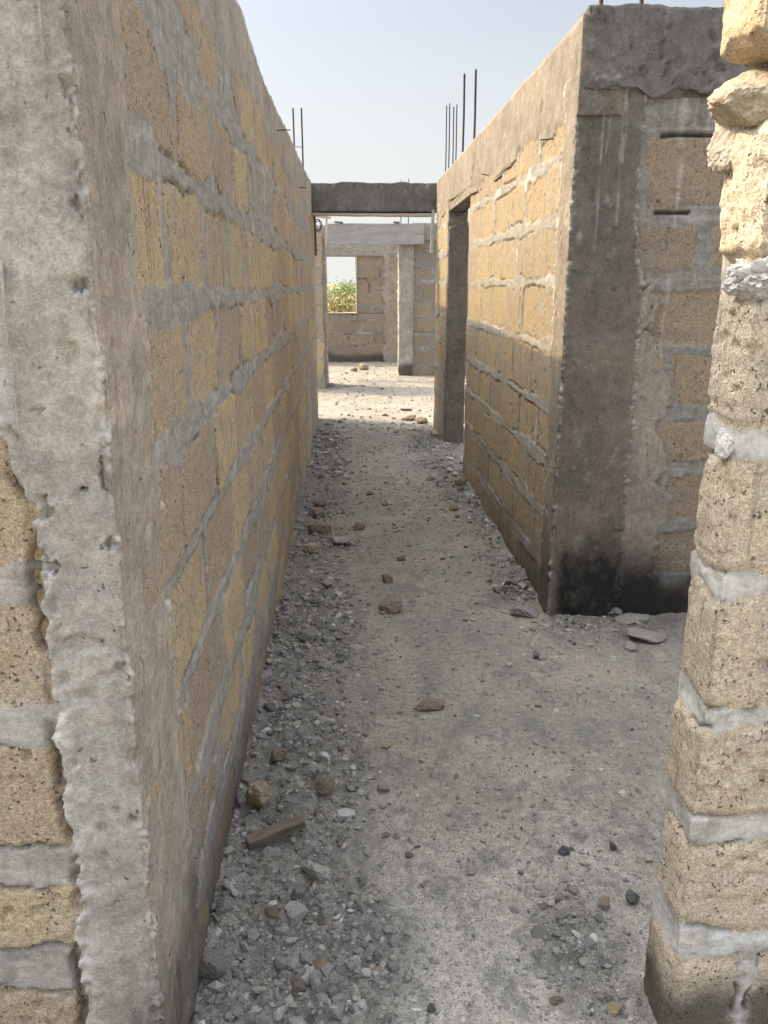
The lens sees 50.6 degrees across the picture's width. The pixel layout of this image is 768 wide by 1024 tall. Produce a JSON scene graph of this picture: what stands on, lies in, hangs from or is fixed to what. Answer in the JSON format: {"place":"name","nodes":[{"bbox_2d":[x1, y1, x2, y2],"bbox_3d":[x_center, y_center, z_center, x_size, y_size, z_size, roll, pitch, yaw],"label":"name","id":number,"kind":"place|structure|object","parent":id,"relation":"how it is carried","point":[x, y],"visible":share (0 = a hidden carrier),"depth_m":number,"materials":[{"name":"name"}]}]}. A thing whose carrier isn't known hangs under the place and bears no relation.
{"place":"outdoors","nodes":[
{"label":"outdoors","id":0,"kind":"place"},
{"bbox_2d":[326,244,397,361],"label":"block wall","id":1,"kind":"structure","parent":0,"point":[367,331],"depth_m":15.94,"materials":[{"name":"concrete"}]},
{"bbox_2d":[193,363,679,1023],"bbox_3d":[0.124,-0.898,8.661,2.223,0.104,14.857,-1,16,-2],"label":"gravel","id":2,"kind":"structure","parent":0,"point":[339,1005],"depth_m":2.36,"materials":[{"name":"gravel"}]},
{"bbox_2d":[190,284,686,1023],"bbox_3d":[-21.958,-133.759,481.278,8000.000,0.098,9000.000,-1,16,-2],"label":"ground","id":3,"kind":"structure","parent":0,"point":[422,818],"depth_m":2.63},
{"bbox_2d":[0,438,84,1023],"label":"block wall","id":4,"kind":"structure","parent":3,"relation":"on","point":[41,908],"depth_m":1.33,"materials":[{"name":"concrete"}]},
{"bbox_2d":[0,0,318,1023],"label":"block wall","id":5,"kind":"structure","parent":3,"relation":"on","point":[158,370],"depth_m":1.42,"materials":[{"name":"concrete"}]},
{"bbox_2d":[313,216,316,255],"bbox_3d":[-0.716,-2.878,8.464,0.026,0.399,0.041,-2,16,-2],"label":"timber batten","id":6,"kind":"object","parent":5,"relation":"attached to","point":[315,239],"visible":0.87,"depth_m":8.45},
{"bbox_2d":[311,182,436,213],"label":"concrete beam","id":7,"kind":"structure","parent":5,"relation":"attached to","point":[388,197],"depth_m":8.23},
{"bbox_2d":[312,212,431,216],"bbox_3d":[-0.120,-3.051,8.349,1.224,0.030,0.154,0,16,-3],"label":"shutter board","id":8,"kind":"object","parent":7,"relation":"attached to","point":[373,214],"visible":1,"depth_m":8.28,"materials":[{"name":"brown wood"}]},
{"bbox_2d":[430,210,434,252],"bbox_3d":[0.497,-2.881,8.363,0.033,0.419,0.053,1,16,-3],"label":"pipe batten","id":9,"kind":"object","parent":7,"relation":"hanging from","point":[432,231],"visible":1,"depth_m":8.34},
{"bbox_2d":[199,949,227,980],"bbox_3d":[-0.375,0.987,1.768,0.070,0.068,0.051,-8,18,-27],"label":"rubble stone","id":10,"kind":"object","parent":3,"relation":"on","point":[213,965],"visible":0.91,"depth_m":1.76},
{"bbox_2d":[215,896,234,915],"bbox_3d":[-0.388,0.948,1.962,0.038,0.039,0.053,15,21,42],"label":"rubble stone","id":11,"kind":"object","parent":3,"relation":"on","point":[225,904],"visible":1,"depth_m":1.95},
{"bbox_2d":[222,879,238,895],"bbox_3d":[-0.381,0.931,2.012,0.024,0.023,0.073,-7,17,-44],"label":"mortar sliver","id":12,"kind":"object","parent":3,"relation":"on","point":[228,886],"visible":1,"depth_m":2.00,"materials":[{"name":"concrete"}]},
{"bbox_2d":[241,772,259,784],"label":"rubble stone","id":13,"kind":"object","parent":3,"relation":"on","point":[248,778],"visible":0.66,"depth_m":2.49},
{"bbox_2d":[246,939,254,945],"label":"rubble stone","id":14,"kind":"object","parent":3,"relation":"on","point":[250,942],"visible":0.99,"depth_m":1.88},
{"bbox_2d":[245,781,272,808],"bbox_3d":[-0.372,0.828,2.373,0.082,0.086,0.080,5,16,16],"label":"block fragment","id":15,"kind":"object","parent":3,"relation":"on","point":[258,794],"visible":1,"depth_m":2.35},
{"bbox_2d":[261,669,272,684],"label":"rubble stone","id":16,"kind":"object","parent":3,"relation":"on","point":[266,677],"visible":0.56,"depth_m":3.09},
{"bbox_2d":[264,907,279,918],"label":"rubble stone","id":17,"kind":"object","parent":3,"relation":"on","point":[272,912],"visible":1,"depth_m":1.94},
{"bbox_2d":[264,846,279,856],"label":"rubble stone","id":18,"kind":"object","parent":3,"relation":"on","point":[270,850],"visible":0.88,"depth_m":2.16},
{"bbox_2d":[245,814,304,850],"bbox_3d":[-0.297,0.877,2.225,0.166,0.032,0.033,-14,29,-24],"label":"wood offcut","id":19,"kind":"object","parent":3,"relation":"on","point":[269,834],"visible":1,"depth_m":2.21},
{"bbox_2d":[273,989,278,999],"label":"rubble stone","id":20,"kind":"object","parent":3,"relation":"on","point":[276,993],"visible":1,"depth_m":1.73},
{"bbox_2d":[270,746,287,763],"bbox_3d":[-0.341,0.784,2.612,0.056,0.049,0.073,-2,4,36],"label":"rubble stone","id":21,"kind":"object","parent":3,"relation":"on","point":[278,753],"visible":0.99,"depth_m":2.59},
{"bbox_2d":[277,682,284,688],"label":"rubble stone","id":22,"kind":"object","parent":3,"relation":"on","point":[280,685],"visible":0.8,"depth_m":3.09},
{"bbox_2d":[276,619,286,626],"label":"rubble stone","id":23,"kind":"object","parent":3,"relation":"on","point":[282,622],"visible":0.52,"depth_m":3.59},
{"bbox_2d":[280,779,286,786],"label":"rubble stone","id":24,"kind":"object","parent":3,"relation":"on","point":[283,783],"visible":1,"depth_m":2.47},
{"bbox_2d":[283,742,289,748],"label":"rubble stone","id":25,"kind":"object","parent":3,"relation":"on","point":[286,745],"visible":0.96,"depth_m":2.67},
{"bbox_2d":[283,732,292,739],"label":"rubble stone","id":26,"kind":"object","parent":3,"relation":"on","point":[288,735],"visible":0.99,"depth_m":2.72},
{"bbox_2d":[282,687,300,701],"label":"rubble stone","id":27,"kind":"object","parent":3,"relation":"on","point":[290,693],"visible":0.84,"depth_m":3.00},
{"bbox_2d":[285,900,307,925],"bbox_3d":[-0.216,0.976,1.983,0.054,0.036,0.054,-10,19,-33],"label":"rubble stone","id":28,"kind":"object","parent":3,"relation":"on","point":[296,911],"visible":0.99,"depth_m":1.97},
{"bbox_2d":[292,702,300,706],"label":"rubble stone","id":29,"kind":"object","parent":3,"relation":"on","point":[295,704],"visible":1,"depth_m":2.92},
{"bbox_2d":[287,1015,306,1023],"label":"rubble stone","id":30,"kind":"object","parent":3,"relation":"on","point":[294,1019],"visible":1,"depth_m":1.69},
{"bbox_2d":[292,885,304,900],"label":"rubble stone","id":31,"kind":"object","parent":3,"relation":"on","point":[298,891],"visible":1,"depth_m":2.02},
{"bbox_2d":[291,979,306,992],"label":"rubble stone","id":32,"kind":"object","parent":3,"relation":"on","point":[298,985],"visible":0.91,"depth_m":1.77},
{"bbox_2d":[295,518,304,522],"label":"rubble stone","id":33,"kind":"object","parent":3,"relation":"on","point":[301,520],"visible":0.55,"depth_m":5.21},
{"bbox_2d":[296,629,317,642],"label":"rubble stone","id":34,"kind":"object","parent":3,"relation":"on","point":[303,635],"visible":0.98,"depth_m":3.49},
{"bbox_2d":[305,966,314,972],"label":"pebble","id":35,"kind":"object","parent":3,"relation":"on","point":[310,969],"visible":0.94,"depth_m":1.81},
{"bbox_2d":[303,543,319,553],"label":"rubble stone","id":36,"kind":"object","parent":3,"relation":"on","point":[311,548],"visible":0.98,"depth_m":4.59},
{"bbox_2d":[303,841,321,851],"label":"rubble stone","id":37,"kind":"object","parent":3,"relation":"on","point":[311,846],"visible":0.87,"depth_m":2.20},
{"bbox_2d":[300,860,331,881],"bbox_3d":[-0.175,0.926,2.108,0.094,0.060,0.045,15,32,38],"label":"concrete fragment","id":38,"kind":"object","parent":3,"relation":"on","point":[316,871],"visible":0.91,"depth_m":2.08,"materials":[{"name":"concrete"}]},
{"bbox_2d":[305,765,326,778],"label":"rubble stone","id":39,"kind":"object","parent":3,"relation":"on","point":[308,772],"visible":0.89,"depth_m":2.54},
{"bbox_2d":[310,880,321,886],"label":"rubble stone","id":40,"kind":"object","parent":3,"relation":"on","point":[318,882],"visible":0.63,"depth_m":2.07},
{"bbox_2d":[309,595,323,604],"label":"rubble stone","id":41,"kind":"object","parent":3,"relation":"on","point":[313,600],"visible":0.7,"depth_m":3.91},
{"bbox_2d":[311,507,324,518],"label":"rubble stone","id":42,"kind":"object","parent":3,"relation":"on","point":[317,512],"visible":0.98,"depth_m":5.33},
{"bbox_2d":[313,970,323,980],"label":"rubble stone","id":43,"kind":"object","parent":3,"relation":"on","point":[319,973],"visible":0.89,"depth_m":1.80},
{"bbox_2d":[314,809,323,815],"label":"rubble stone","id":44,"kind":"object","parent":3,"relation":"on","point":[317,811],"visible":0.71,"depth_m":2.36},
{"bbox_2d":[309,978,329,995],"bbox_3d":[-0.141,1.047,1.781,0.053,0.030,0.064,-23,9,7],"label":"rubble stone","id":45,"kind":"object","parent":3,"relation":"on","point":[323,986],"visible":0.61,"depth_m":1.77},
{"bbox_2d":[313,499,325,506],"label":"rubble stone","id":46,"kind":"object","parent":3,"relation":"on","point":[319,503],"visible":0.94,"depth_m":5.56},
{"bbox_2d":[308,523,331,533],"bbox_3d":[-0.403,0.117,4.984,0.155,0.085,0.092,9,12,9],"label":"block fragment","id":47,"kind":"object","parent":3,"relation":"on","point":[318,528],"visible":0.89,"depth_m":4.96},
{"bbox_2d":[313,915,327,925],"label":"rubble stone","id":48,"kind":"object","parent":3,"relation":"on","point":[320,920],"visible":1,"depth_m":1.97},
{"bbox_2d":[315,234,328,388],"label":"block wall","id":49,"kind":"structure","parent":3,"relation":"on","point":[321,312],"depth_m":11.80,"materials":[{"name":"concrete"}]},
{"bbox_2d":[316,216,330,246],"bbox_3d":[-0.873,-4.026,11.524,0.274,0.518,0.164,-4,16,-13],"label":"timber shuttering","id":50,"kind":"object","parent":49,"relation":"on","point":[326,224],"visible":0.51,"depth_m":11.51,"materials":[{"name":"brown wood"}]},
{"bbox_2d":[315,958,328,971],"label":"pebble","id":51,"kind":"object","parent":3,"relation":"on","point":[319,963],"visible":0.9,"depth_m":1.82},
{"bbox_2d":[320,751,328,761],"bbox_3d":[-0.191,0.796,2.644,0.039,0.033,0.032,10,19,33],"label":"white chip","id":52,"kind":"object","parent":3,"relation":"on","point":[324,755],"visible":0.98,"depth_m":2.63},
{"bbox_2d":[317,776,335,794],"bbox_3d":[-0.176,0.822,2.450,0.053,0.040,0.070,7,19,17],"label":"rubble stone","id":53,"kind":"object","parent":3,"relation":"on","point":[325,785],"visible":1,"depth_m":2.44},
{"bbox_2d":[321,579,331,586],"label":"rubble stone","id":54,"kind":"object","parent":3,"relation":"on","point":[326,583],"visible":1,"depth_m":4.15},
{"bbox_2d":[326,984,337,998],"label":"pebble","id":55,"kind":"object","parent":3,"relation":"on","point":[331,991],"visible":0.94,"depth_m":1.76,"materials":[{"name":"grey stone"}]},
{"bbox_2d":[333,667,340,672],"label":"rubble stone","id":56,"kind":"object","parent":3,"relation":"on","point":[336,669],"visible":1,"depth_m":3.22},
{"bbox_2d":[330,536,349,544],"bbox_3d":[-0.254,0.174,4.792,0.112,0.059,0.102,-5,17,-18],"label":"block fragment","id":57,"kind":"object","parent":3,"relation":"on","point":[342,540],"visible":0.98,"depth_m":4.76,"materials":[{"name":"stone"}]},
{"bbox_2d":[335,953,345,968],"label":"rubble stone","id":58,"kind":"object","parent":3,"relation":"on","point":[340,959],"visible":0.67,"depth_m":1.83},
{"bbox_2d":[338,742,343,749],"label":"rubble stone","id":59,"kind":"object","parent":3,"relation":"on","point":[340,746],"visible":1,"depth_m":2.69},
{"bbox_2d":[327,297,355,311],"bbox_3d":[-1.735,-7.179,29.164,2.799,1.163,2.336,-1,16,-2],"label":"dry shrub","id":60,"kind":"object","parent":3,"relation":"on","point":[333,307],"visible":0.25,"depth_m":28.95,"materials":[{"name":"yellow plant"}]},
{"bbox_2d":[327,289,355,311],"bbox_3d":[-2.502,-8.385,32.907,3.712,1.436,2.336,-1,16,-2],"label":"dry shrub","id":61,"kind":"object","parent":3,"relation":"on","point":[341,299],"visible":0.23,"depth_m":32.59,"materials":[{"name":"yellow plant"}]},
{"bbox_2d":[327,276,355,302],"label":"bush","id":62,"kind":"object","parent":3,"relation":"on","point":[338,284],"visible":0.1,"depth_m":51.85,"materials":[{"name":"green plant"}]},
{"bbox_2d":[328,279,355,303],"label":"bush","id":63,"kind":"object","parent":3,"relation":"on","point":[345,289],"visible":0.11,"depth_m":42.29,"materials":[{"name":"green plant"}]},
{"bbox_2d":[336,831,350,842],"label":"rubble stone","id":64,"kind":"object","parent":3,"relation":"on","point":[343,835],"visible":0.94,"depth_m":2.25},
{"bbox_2d":[334,808,355,821],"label":"rubble stone","id":65,"kind":"object","parent":3,"relation":"on","point":[341,815],"visible":1,"depth_m":2.33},
{"bbox_2d":[340,1015,351,1023],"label":"rubble stone","id":66,"kind":"object","parent":3,"relation":"on","point":[345,1019],"visible":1,"depth_m":1.71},
{"bbox_2d":[337,292,355,309],"bbox_3d":[-0.573,-8.628,33.911,3.568,1.402,2.233,-1,16,-2],"label":"dry shrub","id":67,"kind":"object","parent":3,"relation":"on","point":[352,295],"visible":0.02,"depth_m":34.14,"materials":[{"name":"yellow plant"}]},
{"bbox_2d":[350,644,363,651],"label":"rubble stone","id":68,"kind":"object","parent":3,"relation":"on","point":[358,647],"visible":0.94,"depth_m":3.43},
{"bbox_2d":[353,522,364,530],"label":"rubble stone","id":69,"kind":"object","parent":3,"relation":"on","point":[358,526],"visible":1,"depth_m":5.14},
{"bbox_2d":[358,873,366,884],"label":"pebble","id":70,"kind":"object","parent":3,"relation":"on","point":[362,879],"visible":1,"depth_m":2.08,"materials":[{"name":"grey stone"}]},
{"bbox_2d":[359,364,368,369],"bbox_3d":[-0.376,-2.616,14.683,0.177,0.137,0.174,-15,21,-42],"label":"block","id":71,"kind":"object","parent":3,"relation":"on","point":[363,367],"depth_m":14.62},
{"bbox_2d":[371,982,378,989],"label":"rubble stone","id":72,"kind":"object","parent":3,"relation":"on","point":[375,986],"visible":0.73,"depth_m":1.78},
{"bbox_2d":[373,966,383,971],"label":"rubble stone","id":73,"kind":"object","parent":3,"relation":"on","point":[379,968],"visible":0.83,"depth_m":1.84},
{"bbox_2d":[377,783,390,791],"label":"pebble","id":74,"kind":"object","parent":3,"relation":"on","point":[381,787],"visible":1,"depth_m":2.48,"materials":[{"name":"grey stone"}]},
{"bbox_2d":[381,832,389,838],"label":"rubble stone","id":75,"kind":"object","parent":3,"relation":"on","point":[385,834],"visible":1,"depth_m":2.28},
{"bbox_2d":[381,742,390,748],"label":"pebble","id":76,"kind":"object","parent":3,"relation":"on","point":[385,745],"visible":1,"depth_m":2.71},
{"bbox_2d":[381,574,392,583],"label":"rubble stone","id":77,"kind":"object","parent":3,"relation":"on","point":[387,578],"visible":1,"depth_m":4.24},
{"bbox_2d":[378,594,402,613],"bbox_3d":[0.033,0.449,3.867,0.122,0.090,0.098,-8,28,-18],"label":"block fragment","id":78,"kind":"object","parent":3,"relation":"on","point":[391,604],"visible":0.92,"depth_m":3.84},
{"bbox_2d":[393,831,400,839],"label":"pebble","id":79,"kind":"object","parent":3,"relation":"on","point":[396,835],"visible":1,"depth_m":2.28,"materials":[{"name":"stone"}]},
{"bbox_2d":[397,556,405,560],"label":"rubble stone","id":80,"kind":"object","parent":3,"relation":"on","point":[400,558],"visible":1,"depth_m":4.54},
{"bbox_2d":[401,414,415,420],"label":"rubble stone","id":81,"kind":"object","parent":3,"relation":"on","point":[410,417],"visible":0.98,"depth_m":9.23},
{"bbox_2d":[405,851,413,856],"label":"pebble","id":82,"kind":"object","parent":3,"relation":"on","point":[408,854],"visible":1,"depth_m":2.20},
{"bbox_2d":[417,417,427,423],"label":"rubble stone","id":83,"kind":"object","parent":3,"relation":"on","point":[422,420],"visible":0.96,"depth_m":9.03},
{"bbox_2d":[413,697,444,710],"bbox_3d":[0.165,0.707,2.976,0.121,0.048,0.063,-2,6,-11],"label":"flat stone","id":84,"kind":"object","parent":3,"relation":"on","point":[429,704],"visible":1,"depth_m":2.96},
{"bbox_2d":[427,1003,435,1012],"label":"pebble","id":85,"kind":"object","parent":3,"relation":"on","point":[431,1007],"visible":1,"depth_m":1.74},
{"bbox_2d":[397,179,468,375],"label":"block wall","id":86,"kind":"structure","parent":3,"relation":"on","point":[416,290],"depth_m":13.43,"materials":[{"name":"concrete"}]},
{"bbox_2d":[316,225,324,235],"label":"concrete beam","id":87,"kind":"structure","parent":86,"relation":"attached to","point":[322,231],"depth_m":13.03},
{"bbox_2d":[327,223,423,243],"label":"concrete beam","id":88,"kind":"structure","parent":86,"relation":"attached to","point":[370,233],"depth_m":13.00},
{"bbox_2d":[434,920,441,927],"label":"pebble","id":89,"kind":"object","parent":3,"relation":"on","point":[437,924],"visible":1,"depth_m":1.97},
{"bbox_2d":[449,502,458,510],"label":"rubble stone","id":90,"kind":"object","parent":3,"relation":"on","point":[453,506],"visible":1,"depth_m":5.57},
{"bbox_2d":[454,476,466,485],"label":"rubble stone","id":91,"kind":"object","parent":3,"relation":"on","point":[459,480],"visible":1,"depth_m":6.17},
{"bbox_2d":[466,864,474,874],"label":"pebble","id":92,"kind":"object","parent":3,"relation":"on","point":[470,869],"visible":1,"depth_m":2.14,"materials":[{"name":"stone"}]},
{"bbox_2d":[505,954,513,959],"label":"pebble","id":93,"kind":"object","parent":3,"relation":"on","point":[508,957],"visible":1,"depth_m":1.88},
{"bbox_2d":[509,605,538,618],"bbox_3d":[0.665,0.467,3.809,0.150,0.056,0.108,0,23,-26],"label":"flat slab","id":94,"kind":"object","parent":3,"relation":"on","point":[527,611],"depth_m":3.79,"materials":[{"name":"grey stone"}]},
{"bbox_2d":[533,650,538,658],"bbox_3d":[0.634,0.595,3.376,0.035,0.035,0.055,11,20,28],"label":"clinker","id":95,"kind":"object","parent":3,"relation":"on","point":[535,654],"visible":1,"depth_m":3.36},
{"bbox_2d":[433,0,646,616],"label":"block wall","id":96,"kind":"structure","parent":3,"relation":"on","point":[540,177],"depth_m":3.76,"materials":[{"name":"beige concrete"}]},
{"bbox_2d":[531,925,551,940],"bbox_3d":[0.373,1.008,1.936,0.041,0.021,0.049,-24,38,-35],"label":"rubble stone","id":97,"kind":"object","parent":3,"relation":"on","point":[538,932],"visible":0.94,"depth_m":1.94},
{"bbox_2d":[537,902,547,909],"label":"rubble stone","id":98,"kind":"object","parent":3,"relation":"on","point":[543,906],"visible":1,"depth_m":2.03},
{"bbox_2d":[549,995,563,1004],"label":"rubble stone","id":99,"kind":"object","parent":3,"relation":"on","point":[557,999],"visible":1,"depth_m":1.75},
{"bbox_2d":[553,947,559,954],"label":"rubble stone","id":100,"kind":"object","parent":3,"relation":"on","point":[556,950],"visible":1,"depth_m":1.87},
{"bbox_2d":[554,908,573,919],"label":"rubble stone","id":101,"kind":"object","parent":3,"relation":"on","point":[563,913],"visible":1,"depth_m":1.98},
{"bbox_2d":[558,845,569,855],"bbox_3d":[0.493,0.927,2.228,0.033,0.033,0.030,-9,14,-18],"label":"clinker","id":102,"kind":"object","parent":3,"relation":"on","point":[563,850],"visible":1,"depth_m":2.22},
{"bbox_2d":[590,933,597,942],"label":"rubble stone","id":103,"kind":"object","parent":3,"relation":"on","point":[593,936],"visible":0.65,"depth_m":1.92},
{"bbox_2d":[595,990,603,1000],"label":"rubble stone","id":104,"kind":"object","parent":3,"relation":"on","point":[599,994],"visible":1,"depth_m":1.75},
{"bbox_2d":[598,896,608,906],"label":"pebble","id":105,"kind":"object","parent":3,"relation":"on","point":[604,899],"visible":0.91,"depth_m":2.03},
{"bbox_2d":[604,993,613,1001],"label":"rubble stone","id":106,"kind":"object","parent":3,"relation":"on","point":[609,998],"visible":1,"depth_m":1.75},
{"bbox_2d":[609,842,616,850],"bbox_3d":[0.632,0.922,2.240,0.020,0.030,0.024,-4,18,3],"label":"clinker","id":107,"kind":"object","parent":3,"relation":"on","point":[612,846],"visible":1,"depth_m":2.23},
{"bbox_2d":[608,607,621,616],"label":"rubble stone","id":108,"kind":"object","parent":3,"relation":"on","point":[615,611],"visible":0.77,"depth_m":3.79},
{"bbox_2d":[608,1001,623,1016],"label":"rubble stone","id":109,"kind":"object","parent":3,"relation":"on","point":[614,1008],"visible":1,"depth_m":1.72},
{"bbox_2d":[617,1018,632,1023],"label":"rubble stone","id":110,"kind":"object","parent":3,"relation":"on","point":[623,1021],"visible":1,"depth_m":1.68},
{"bbox_2d":[624,641,635,650],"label":"rubble stone","id":111,"kind":"object","parent":3,"relation":"on","point":[629,646],"visible":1,"depth_m":3.45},
{"bbox_2d":[615,613,649,624],"bbox_3d":[1.139,0.489,3.751,0.176,0.045,0.104,-4,19,-13],"label":"flat slab","id":112,"kind":"object","parent":3,"relation":"on","point":[629,618],"depth_m":3.72,"materials":[{"name":"grey stone"}]},
{"bbox_2d":[625,889,639,903],"bbox_3d":[0.625,0.974,2.049,0.033,0.038,0.044,-1,7,36],"label":"clinker","id":113,"kind":"object","parent":3,"relation":"on","point":[632,897],"visible":1,"depth_m":2.04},
{"bbox_2d":[626,627,665,642],"bbox_3d":[1.145,0.538,3.550,0.178,0.039,0.122,11,11,8],"label":"flat slab","id":114,"kind":"object","parent":3,"relation":"on","point":[648,636],"depth_m":3.53,"materials":[{"name":"grey stone"}]},
{"bbox_2d":[577,3,758,615],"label":"block wall","id":115,"kind":"structure","parent":3,"relation":"on","point":[674,66],"depth_m":3.41,"materials":[{"name":"concrete"}]},
{"bbox_2d":[643,0,767,1023],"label":"block wall","id":116,"kind":"structure","parent":3,"relation":"on","point":[707,954],"depth_m":1.47,"materials":[{"name":"brick"}]},
{"bbox_2d":[237,0,724,283],"label":"sky","id":117,"kind":"structure","parent":0,"point":[373,82],"materials":[{"name":"white"}]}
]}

